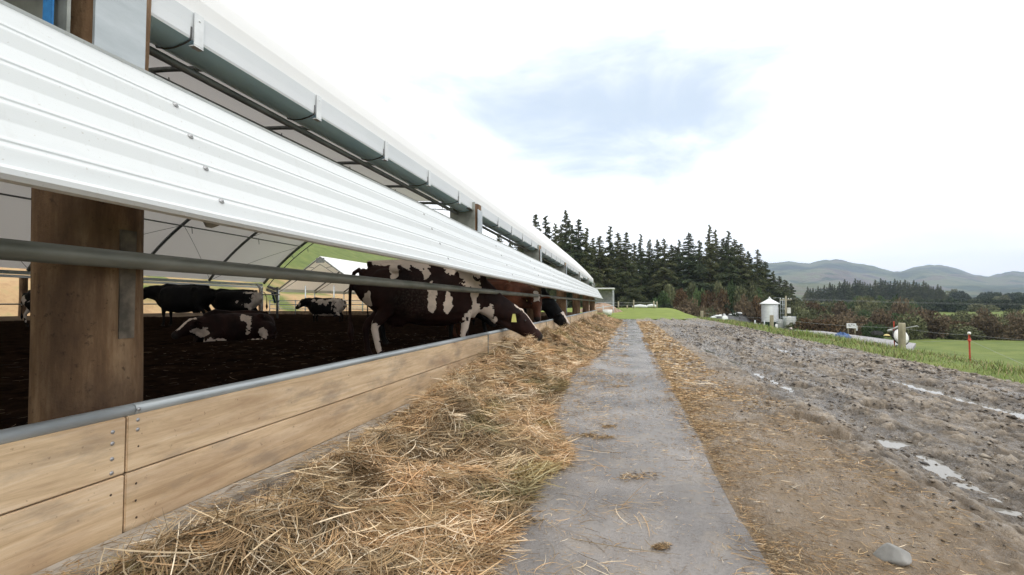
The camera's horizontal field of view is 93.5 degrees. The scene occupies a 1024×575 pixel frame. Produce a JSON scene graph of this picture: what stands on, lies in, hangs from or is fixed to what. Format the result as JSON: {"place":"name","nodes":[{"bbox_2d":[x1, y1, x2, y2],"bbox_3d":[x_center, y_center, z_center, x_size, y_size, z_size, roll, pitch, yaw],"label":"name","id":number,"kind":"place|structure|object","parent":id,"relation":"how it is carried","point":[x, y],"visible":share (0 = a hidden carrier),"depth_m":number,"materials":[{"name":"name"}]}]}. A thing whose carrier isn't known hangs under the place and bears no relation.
{"place":"outdoors","nodes":[
{"label":"outdoors","id":0,"kind":"place"},
{"bbox_2d":[0,241,1023,500],"bbox_3d":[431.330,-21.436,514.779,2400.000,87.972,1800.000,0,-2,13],"label":"ground","id":1,"kind":"structure","parent":0,"point":[1004,353],"depth_m":48.39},
{"bbox_2d":[0,314,548,429],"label":"bedding","id":2,"kind":"object","parent":1,"relation":"on","point":[15,340],"visible":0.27,"depth_m":8.26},
{"bbox_2d":[20,290,29,326],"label":"cow","id":3,"kind":"object","parent":2,"relation":"on","point":[25,299],"visible":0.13,"depth_m":17.47},
{"bbox_2d":[143,283,215,325],"bbox_3d":[-12.260,0.636,17.575,2.922,1.580,0.758,0,-2,-3],"label":"cow","id":4,"kind":"object","parent":2,"relation":"on","point":[176,298],"visible":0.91,"depth_m":17.35},
{"bbox_2d":[171,309,277,341],"bbox_3d":[-6.531,0.925,11.030,0.842,0.861,2.433,-1,-2,27],"label":"cow","id":5,"kind":"object","parent":2,"relation":"on","point":[218,325],"visible":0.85,"depth_m":10.81},
{"bbox_2d":[210,288,267,310],"bbox_3d":[-10.980,0.736,18.782,2.838,1.462,0.671,0,-2,-3],"label":"cow","id":6,"kind":"object","parent":2,"relation":"on","point":[235,299],"visible":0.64,"depth_m":18.55},
{"bbox_2d":[265,285,278,317],"bbox_3d":[-13.669,0.875,27.478,0.808,2.002,0.371,0,-2,13],"label":"cow brush","id":7,"kind":"object","parent":2,"relation":"on","point":[275,298],"visible":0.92,"depth_m":27.39,"materials":[{"name":"grey"}]},
{"bbox_2d":[295,297,346,321],"bbox_3d":[-8.810,1.106,22.274,2.418,1.317,0.635,0,-2,3],"label":"cow","id":8,"kind":"object","parent":2,"relation":"on","point":[324,307],"visible":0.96,"depth_m":22.08},
{"bbox_2d":[367,306,495,343],"bbox_3d":[-1.616,0.443,9.940,2.676,1.493,0.698,0,-2,-11],"label":"cow","id":9,"kind":"object","parent":2,"relation":"on","point":[485,319],"visible":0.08,"depth_m":9.88},
{"bbox_2d":[347,259,542,355],"bbox_3d":[-0.938,0.314,7.406,3.012,1.521,0.707,1,-2,-21],"label":"cow","id":10,"kind":"object","parent":2,"relation":"on","point":[392,307],"visible":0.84,"depth_m":7.03},
{"bbox_2d":[445,279,550,337],"bbox_3d":[-0.385,0.493,11.444,2.649,1.499,0.700,0,-2,13],"label":"cow","id":11,"kind":"object","parent":2,"relation":"on","point":[534,304],"visible":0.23,"depth_m":11.14},
{"bbox_2d":[0,321,1017,574],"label":"straw litter","id":12,"kind":"object","parent":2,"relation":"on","point":[686,403],"visible":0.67,"depth_m":2.88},
{"bbox_2d":[472,287,570,331],"bbox_3d":[0.283,0.549,13.312,2.775,1.510,0.736,0,-2,-1],"label":"cow","id":13,"kind":"object","parent":2,"relation":"on","point":[551,308],"visible":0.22,"depth_m":13.18},
{"bbox_2d":[0,0,602,532],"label":"cattle barn","id":14,"kind":"structure","parent":1,"relation":"on","point":[254,132],"depth_m":2.31,"materials":[{"name":"metal"}]},
{"bbox_2d":[0,238,596,301],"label":"neck rail","id":15,"kind":"object","parent":14,"relation":"attached to","point":[24,250],"visible":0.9,"depth_m":2.19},
{"bbox_2d":[278,256,367,310],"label":"second barn","id":16,"kind":"structure","parent":1,"relation":"on","point":[328,264],"depth_m":57.22,"materials":[{"name":"metal"}]},
{"bbox_2d":[269,300,566,315],"bbox_3d":[-7.735,1.591,35.336,23.575,1.400,0.075,0,-2,13],"label":"end railing","id":17,"kind":"object","parent":1,"relation":"on","point":[295,304],"visible":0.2,"depth_m":37.57,"materials":[{"name":"metal"}]},
{"bbox_2d":[268,311,571,315],"bbox_3d":[-7.700,2.006,35.468,24.500,0.480,0.060,0,-2,13],"label":"kick board","id":18,"kind":"object","parent":1,"relation":"on","point":[355,312],"visible":0.14,"depth_m":36.67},
{"bbox_2d":[86,319,772,574],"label":"concrete apron","id":19,"kind":"object","parent":1,"relation":"on","point":[703,514],"visible":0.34,"depth_m":2.37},
{"bbox_2d":[31,402,412,574],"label":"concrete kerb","id":20,"kind":"structure","parent":19,"relation":"on","point":[178,511],"depth_m":2.16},
{"bbox_2d":[0,310,596,574],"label":"feed barrier","id":21,"kind":"object","parent":20,"relation":"on","point":[72,485],"visible":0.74,"depth_m":2.15,"materials":[{"name":"brown wood"}]},
{"bbox_2d":[81,313,622,574],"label":"hay heap","id":22,"kind":"object","parent":19,"relation":"on","point":[430,481],"visible":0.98,"depth_m":2.15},
{"bbox_2d":[542,216,553,265],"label":"pine tree","id":23,"kind":"object","parent":1,"relation":"on","point":[546,228],"visible":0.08,"depth_m":88.14,"materials":[{"name":"green plant"}]},
{"bbox_2d":[542,223,564,300],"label":"pine tree","id":24,"kind":"object","parent":1,"relation":"on","point":[555,237],"visible":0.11,"depth_m":81.96,"materials":[{"name":"green plant"}]},
{"bbox_2d":[558,210,570,251],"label":"pine tree","id":25,"kind":"object","parent":1,"relation":"on","point":[562,242],"visible":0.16,"depth_m":86.22,"materials":[{"name":"green plant"}]},
{"bbox_2d":[554,225,584,307],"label":"pine tree","id":26,"kind":"object","parent":1,"relation":"on","point":[573,253],"visible":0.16,"depth_m":79.85,"materials":[{"name":"green plant"}]},
{"bbox_2d":[567,218,604,303],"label":"pine tree","id":27,"kind":"object","parent":1,"relation":"on","point":[580,238],"visible":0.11,"depth_m":84.05,"materials":[{"name":"green plant"}]},
{"bbox_2d":[579,227,604,304],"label":"pine tree","id":28,"kind":"object","parent":1,"relation":"on","point":[586,262],"visible":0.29,"depth_m":79.92,"materials":[{"name":"green plant"}]},
{"bbox_2d":[595,288,614,304],"bbox_3d":[8.424,1.273,44.015,1.920,2.420,2.400,0,-2,13],"label":"shelter","id":29,"kind":"object","parent":1,"relation":"on","point":[607,294],"visible":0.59,"depth_m":44.92,"materials":[{"name":"white metal"}]},
{"bbox_2d":[582,235,631,306],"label":"pine tree","id":30,"kind":"object","parent":1,"relation":"on","point":[602,259],"visible":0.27,"depth_m":83.52,"materials":[{"name":"green plant"}]},
{"bbox_2d":[604,226,621,306],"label":"pine tree","id":31,"kind":"object","parent":1,"relation":"on","point":[612,254],"visible":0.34,"depth_m":85.88,"materials":[{"name":"green plant"}]},
{"bbox_2d":[605,233,636,293],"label":"pine tree","id":32,"kind":"object","parent":1,"relation":"on","point":[620,241],"visible":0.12,"depth_m":91.91,"materials":[{"name":"green plant"}]},
{"bbox_2d":[541,308,703,319],"bbox_3d":[11.466,3.358,46.782,18.500,2.673,35.500,0,-2,13],"label":"grass mound","id":33,"kind":"object","parent":1,"relation":"on","point":[647,313],"depth_m":37.53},
{"bbox_2d":[580,303,622,312],"bbox_3d":[7.526,1.844,41.125,4.082,1.083,4.660,0,-2,13],"label":"soil pile","id":34,"kind":"object","parent":33,"relation":"on","point":[600,310],"visible":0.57,"depth_m":39.88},
{"bbox_2d":[609,232,647,307],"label":"pine tree","id":35,"kind":"object","parent":1,"relation":"on","point":[625,264],"visible":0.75,"depth_m":83.37,"materials":[{"name":"green plant"}]},
{"bbox_2d":[632,233,651,307],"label":"pine tree","id":36,"kind":"object","parent":1,"relation":"on","point":[642,269],"visible":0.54,"depth_m":87.81,"materials":[{"name":"green plant"}]},
{"bbox_2d":[643,239,654,278],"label":"pine tree","id":37,"kind":"object","parent":1,"relation":"on","point":[650,253],"visible":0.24,"depth_m":92.04,"materials":[{"name":"green plant"}]},
{"bbox_2d":[636,238,680,307],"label":"pine tree","id":38,"kind":"object","parent":1,"relation":"on","point":[660,280],"visible":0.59,"depth_m":85.78,"materials":[{"name":"green plant"}]},
{"bbox_2d":[645,239,675,299],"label":"pine tree","id":39,"kind":"object","parent":1,"relation":"on","point":[656,257],"visible":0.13,"depth_m":90.08,"materials":[{"name":"green plant"}]},
{"bbox_2d":[650,290,670,307],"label":"shrub","id":40,"kind":"object","parent":1,"relation":"on","point":[661,300],"visible":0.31,"depth_m":71.55,"materials":[{"name":"green plant"}]},
{"bbox_2d":[663,283,675,305],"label":"shrub","id":41,"kind":"object","parent":1,"relation":"on","point":[670,292],"visible":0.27,"depth_m":75.60,"materials":[{"name":"green plant"}]},
{"bbox_2d":[672,240,683,287],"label":"pine tree","id":42,"kind":"object","parent":1,"relation":"on","point":[678,261],"visible":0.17,"depth_m":90.15,"materials":[{"name":"green plant"}]},
{"bbox_2d":[673,287,687,306],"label":"shrub","id":43,"kind":"object","parent":1,"relation":"on","point":[678,299],"visible":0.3,"depth_m":69.65,"materials":[{"name":"brown plant"}]},
{"bbox_2d":[677,299,696,315],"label":"shrub","id":44,"kind":"object","parent":1,"relation":"on","point":[683,303],"visible":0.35,"depth_m":65.44,"materials":[{"name":"brown plant"}]},
{"bbox_2d":[660,232,714,300],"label":"pine tree","id":45,"kind":"object","parent":1,"relation":"on","point":[694,267],"visible":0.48,"depth_m":85.31,"materials":[{"name":"green plant"}]},
{"bbox_2d":[686,282,695,300],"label":"shrub","id":46,"kind":"object","parent":1,"relation":"on","point":[690,290],"visible":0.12,"depth_m":75.47,"materials":[{"name":"green plant"}]},
{"bbox_2d":[686,296,708,316],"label":"shrub","id":47,"kind":"object","parent":1,"relation":"on","point":[697,309],"visible":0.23,"depth_m":65.54,"materials":[{"name":"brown plant"}]},
{"bbox_2d":[691,286,705,306],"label":"shrub","id":48,"kind":"object","parent":1,"relation":"on","point":[697,293],"visible":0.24,"depth_m":73.48,"materials":[{"name":"green plant"}]},
{"bbox_2d":[691,240,706,281],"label":"pine tree","id":49,"kind":"object","parent":1,"relation":"on","point":[697,278],"visible":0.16,"depth_m":96.10,"materials":[{"name":"green plant"}]},
{"bbox_2d":[699,290,717,315],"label":"shrub","id":50,"kind":"object","parent":1,"relation":"on","point":[708,302],"visible":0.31,"depth_m":71.89,"materials":[{"name":"brown plant"}]},
{"bbox_2d":[700,225,719,303],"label":"pine tree","id":51,"kind":"object","parent":1,"relation":"on","point":[707,261],"visible":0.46,"depth_m":89.94,"materials":[{"name":"green plant"}]},
{"bbox_2d":[710,229,721,271],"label":"pine tree","id":52,"kind":"object","parent":1,"relation":"on","point":[717,247],"visible":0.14,"depth_m":96.09,"materials":[{"name":"green plant"}]},
{"bbox_2d":[708,302,724,314],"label":"shrub","id":53,"kind":"object","parent":1,"relation":"on","point":[717,309],"visible":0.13,"depth_m":67.52,"materials":[{"name":"brown plant"}]},
{"bbox_2d":[713,280,725,302],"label":"shrub","id":54,"kind":"object","parent":1,"relation":"on","point":[717,287],"visible":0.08,"depth_m":77.54,"materials":[{"name":"green plant"}]},
{"bbox_2d":[713,238,726,288],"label":"pine tree","id":55,"kind":"object","parent":1,"relation":"on","point":[720,250],"visible":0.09,"depth_m":92.20,"materials":[{"name":"green plant"}]},
{"bbox_2d":[716,288,730,307],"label":"shrub","id":56,"kind":"object","parent":1,"relation":"on","point":[722,301],"visible":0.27,"depth_m":73.48,"materials":[{"name":"brown plant"}]},
{"bbox_2d":[713,231,747,304],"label":"pine tree","id":57,"kind":"object","parent":1,"relation":"on","point":[728,271],"visible":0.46,"depth_m":83.81,"materials":[{"name":"green plant"}]},
{"bbox_2d":[725,278,739,305],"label":"shrub","id":58,"kind":"object","parent":1,"relation":"on","point":[731,293],"visible":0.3,"depth_m":79.30,"materials":[{"name":"green plant"}]},
{"bbox_2d":[710,314,760,323],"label":"silage stack","id":59,"kind":"object","parent":1,"relation":"on","point":[741,318],"visible":0.2,"depth_m":69.43,"materials":[{"name":"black plastic"}]},
{"bbox_2d":[732,284,747,309],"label":"shrub","id":60,"kind":"object","parent":1,"relation":"on","point":[737,298],"visible":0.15,"depth_m":78.17,"materials":[{"name":"green plant"}]},
{"bbox_2d":[734,293,753,318],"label":"shrub","id":61,"kind":"object","parent":1,"relation":"on","point":[742,306],"visible":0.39,"depth_m":73.57,"materials":[{"name":"brown plant"}]},
{"bbox_2d":[744,283,756,302],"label":"shrub","id":62,"kind":"object","parent":1,"relation":"on","point":[749,294],"visible":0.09,"depth_m":81.71,"materials":[{"name":"green plant"}]},
{"bbox_2d":[744,300,757,322],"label":"shrub","id":63,"kind":"object","parent":1,"relation":"on","point":[752,315],"visible":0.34,"depth_m":73.14,"materials":[{"name":"brown plant"}]},
{"bbox_2d":[723,244,779,311],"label":"pine tree","id":64,"kind":"object","parent":1,"relation":"on","point":[743,267],"visible":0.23,"depth_m":87.27,"materials":[{"name":"green plant"}]},
{"bbox_2d":[750,294,764,324],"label":"shrub","id":65,"kind":"object","parent":1,"relation":"on","point":[756,305],"visible":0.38,"depth_m":75.03,"materials":[{"name":"brown plant"}]},
{"bbox_2d":[743,250,779,318],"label":"pine tree","id":66,"kind":"object","parent":1,"relation":"on","point":[758,272],"visible":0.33,"depth_m":87.67,"materials":[{"name":"green plant"}]},
{"bbox_2d":[760,297,784,326],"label":"feed silo","id":67,"kind":"object","parent":1,"relation":"on","point":[767,311],"visible":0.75,"depth_m":69.16,"materials":[{"name":"metal"}]},
{"bbox_2d":[758,261,787,318],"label":"pine tree","id":68,"kind":"object","parent":1,"relation":"on","point":[777,294],"visible":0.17,"depth_m":91.10,"materials":[{"name":"green plant"}]},
{"bbox_2d":[769,271,783,318],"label":"pine tree","id":69,"kind":"object","parent":1,"relation":"on","point":[775,282],"visible":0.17,"depth_m":95.85,"materials":[{"name":"green plant"}]},
{"bbox_2d":[775,276,793,311],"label":"pine tree","id":70,"kind":"object","parent":1,"relation":"on","point":[780,281],"visible":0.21,"depth_m":109.15,"materials":[{"name":"green plant"}]},
{"bbox_2d":[783,316,795,328],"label":"liquid tank","id":71,"kind":"object","parent":1,"relation":"on","point":[786,319],"visible":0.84,"depth_m":65.37,"materials":[{"name":"metal"}]},
{"bbox_2d":[781,280,802,307],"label":"pine tree","id":72,"kind":"object","parent":1,"relation":"on","point":[787,289],"visible":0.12,"depth_m":119.37,"materials":[{"name":"green plant"}]},
{"bbox_2d":[787,304,812,321],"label":"shrub","id":73,"kind":"object","parent":1,"relation":"on","point":[798,312],"visible":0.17,"depth_m":69.20,"materials":[{"name":"green plant"}]},
{"bbox_2d":[793,317,840,332],"bbox_3d":[39.403,5.578,62.000,4.600,3.565,4.915,0,-2,4],"label":"shrub","id":74,"kind":"object","parent":1,"relation":"on","point":[820,325],"visible":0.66,"depth_m":61.44,"materials":[{"name":"brown plant"}]},
{"bbox_2d":[819,285,828,302],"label":"pine tree","id":75,"kind":"object","parent":1,"relation":"on","point":[824,293],"visible":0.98,"depth_m":287.39,"materials":[{"name":"green plant"}]},
{"bbox_2d":[830,300,853,316],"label":"shrub","id":76,"kind":"object","parent":1,"relation":"on","point":[837,309],"visible":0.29,"depth_m":96.82,"materials":[{"name":"brown plant"}]},
{"bbox_2d":[839,279,852,301],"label":"pine tree","id":77,"kind":"object","parent":1,"relation":"on","point":[847,296],"visible":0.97,"depth_m":286.22,"materials":[{"name":"green plant"}]},
{"bbox_2d":[834,316,864,335],"bbox_3d":[42.784,5.493,60.778,3.014,3.728,4.008,1,-2,-38],"label":"shrub","id":78,"kind":"object","parent":1,"relation":"on","point":[843,321],"visible":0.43,"depth_m":60.66,"materials":[{"name":"brown plant"}]},
{"bbox_2d":[795,330,915,350],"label":"yard slab","id":79,"kind":"structure","parent":1,"relation":"on","point":[910,345],"depth_m":38.63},
{"bbox_2d":[700,311,1021,363],"bbox_3d":[10.864,1.978,18.602,2.157,1.802,24.945,0,-2,11],"label":"wire fence","id":80,"kind":"object","parent":1,"relation":"on","point":[902,340],"visible":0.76,"depth_m":11.73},
{"bbox_2d":[887,326,918,344],"bbox_3d":[9.804,1.204,12.131,0.670,0.512,0.254,0,-2,13],"label":"white dish","id":81,"kind":"object","parent":80,"relation":"hanging from","point":[895,334],"visible":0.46,"depth_m":12.12,"materials":[{"name":"white paint"}]},
{"bbox_2d":[852,314,872,324],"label":"shrub","id":82,"kind":"object","parent":1,"relation":"on","point":[863,320],"visible":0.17,"depth_m":73.05,"materials":[{"name":"brown plant"}]},
{"bbox_2d":[854,296,879,311],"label":"shrub","id":83,"kind":"object","parent":1,"relation":"on","point":[860,298],"visible":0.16,"depth_m":101.26,"materials":[{"name":"green plant"}]},
{"bbox_2d":[861,322,887,338],"bbox_3d":[43.832,5.626,58.502,2.827,3.137,3.181,-1,-2,17],"label":"shrub","id":84,"kind":"object","parent":1,"relation":"on","point":[866,330],"visible":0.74,"depth_m":57.87,"materials":[{"name":"green plant"}]},
{"bbox_2d":[879,280,891,299],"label":"pine tree","id":85,"kind":"object","parent":1,"relation":"on","point":[884,291],"visible":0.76,"depth_m":288.74,"materials":[{"name":"green plant"}]},
{"bbox_2d":[872,309,905,336],"bbox_3d":[49.746,5.275,63.441,3.567,5.135,4.744,1,-2,-33],"label":"shrub","id":86,"kind":"object","parent":1,"relation":"on","point":[879,318],"visible":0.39,"depth_m":63.47,"materials":[{"name":"brown plant"}]},
{"bbox_2d":[896,280,905,301],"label":"pine tree","id":87,"kind":"object","parent":1,"relation":"on","point":[900,292],"visible":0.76,"depth_m":285.82,"materials":[{"name":"green plant"}]},
{"bbox_2d":[889,311,927,338],"bbox_3d":[47.910,5.069,57.937,4.153,4.769,4.253,1,-2,-20],"label":"shrub","id":88,"kind":"object","parent":1,"relation":"on","point":[913,333],"visible":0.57,"depth_m":56.87,"materials":[{"name":"green plant"}]},
{"bbox_2d":[903,280,913,299],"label":"pine tree","id":89,"kind":"object","parent":1,"relation":"on","point":[907,292],"visible":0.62,"depth_m":287.98,"materials":[{"name":"green plant"}]},
{"bbox_2d":[889,297,928,318],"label":"shrub","id":90,"kind":"object","parent":1,"relation":"on","point":[897,307],"visible":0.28,"depth_m":82.28,"materials":[{"name":"brown plant"}]},
{"bbox_2d":[908,281,921,300],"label":"pine tree","id":91,"kind":"object","parent":1,"relation":"on","point":[913,289],"visible":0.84,"depth_m":286.92,"materials":[{"name":"green plant"}]},
{"bbox_2d":[919,280,933,299],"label":"pine tree","id":92,"kind":"object","parent":1,"relation":"on","point":[923,290],"visible":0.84,"depth_m":289.35,"materials":[{"name":"green plant"}]},
{"bbox_2d":[919,303,941,312],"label":"broadleaf tree","id":93,"kind":"object","parent":1,"relation":"on","point":[931,307],"visible":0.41,"depth_m":165.74,"materials":[{"name":"green plant"}]},
{"bbox_2d":[918,310,950,338],"bbox_3d":[51.404,5.088,59.290,3.482,4.830,4.409,0,-2,-6],"label":"shrub","id":94,"kind":"object","parent":1,"relation":"on","point":[937,327],"visible":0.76,"depth_m":58.28,"materials":[{"name":"brown plant"}]},
{"bbox_2d":[933,297,967,311],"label":"broadleaf tree","id":95,"kind":"object","parent":1,"relation":"on","point":[954,305],"visible":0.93,"depth_m":166.42,"materials":[{"name":"green plant"}]},
{"bbox_2d":[945,320,968,329],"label":"shrub","id":96,"kind":"object","parent":1,"relation":"on","point":[955,322],"visible":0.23,"depth_m":60.37,"materials":[{"name":"brown plant"}]},
{"bbox_2d":[949,313,973,323],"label":"shrub","id":97,"kind":"object","parent":1,"relation":"on","point":[964,316],"visible":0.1,"depth_m":76.22,"materials":[{"name":"green plant"}]},
{"bbox_2d":[943,323,985,339],"bbox_3d":[54.531,5.673,58.166,4.310,3.010,4.414,0,-2,3],"label":"shrub","id":98,"kind":"object","parent":1,"relation":"on","point":[955,332],"visible":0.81,"depth_m":57.39,"materials":[{"name":"green plant"}]},
{"bbox_2d":[965,303,999,311],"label":"broadleaf tree","id":99,"kind":"object","parent":1,"relation":"on","point":[973,306],"visible":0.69,"depth_m":166.06,"materials":[{"name":"green plant"}]},
{"bbox_2d":[973,297,998,306],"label":"broadleaf tree","id":100,"kind":"object","parent":1,"relation":"on","point":[985,301],"visible":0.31,"depth_m":173.25,"materials":[{"name":"green plant"}]},
{"bbox_2d":[969,311,1003,339],"bbox_3d":[57.751,5.163,58.764,2.884,4.768,3.652,0,-2,1],"label":"shrub","id":101,"kind":"object","parent":1,"relation":"on","point":[989,328],"visible":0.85,"depth_m":58.11,"materials":[{"name":"brown plant"}]},
{"bbox_2d":[990,299,1023,310],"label":"broadleaf tree","id":102,"kind":"object","parent":1,"relation":"on","point":[1004,305],"visible":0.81,"depth_m":166.50,"materials":[{"name":"green plant"}]},
{"bbox_2d":[993,316,1023,340],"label":"shrub","id":103,"kind":"object","parent":1,"relation":"on","point":[1013,330],"visible":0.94,"depth_m":56.38,"materials":[{"name":"brown plant"}]},
{"bbox_2d":[256,0,1023,276],"label":"sky","id":104,"kind":"structure","parent":0,"point":[883,134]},
{"bbox_2d":[635,318,1023,574],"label":"track","id":105,"kind":"structure","parent":0,"point":[925,426],"depth_m":3.07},
{"bbox_2d":[649,324,1023,567],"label":"mud crumbs","id":106,"kind":"object","parent":105,"relation":"on","point":[973,507],"visible":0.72,"depth_m":5.67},
{"bbox_2d":[653,319,1023,522],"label":"puddles","id":107,"kind":"object","parent":105,"relation":"on","point":[940,470],"depth_m":3.49,"materials":[{"name":"grey liquid"}]},
{"bbox_2d":[873,543,911,565],"bbox_3d":[1.378,0.967,1.748,0.085,0.079,0.111,2,-8,-44],"label":"stone","id":108,"kind":"object","parent":105,"relation":"on","point":[892,553],"visible":0.94,"depth_m":1.72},
{"bbox_2d":[669,259,1023,302],"bbox_3d":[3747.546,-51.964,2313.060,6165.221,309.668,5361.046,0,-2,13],"label":"hills","id":109,"kind":"structure","parent":0,"point":[800,277],"depth_m":2049.19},
{"bbox_2d":[695,317,1023,384],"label":"verge grass","id":110,"kind":"structure","parent":0,"point":[876,345],"depth_m":10.18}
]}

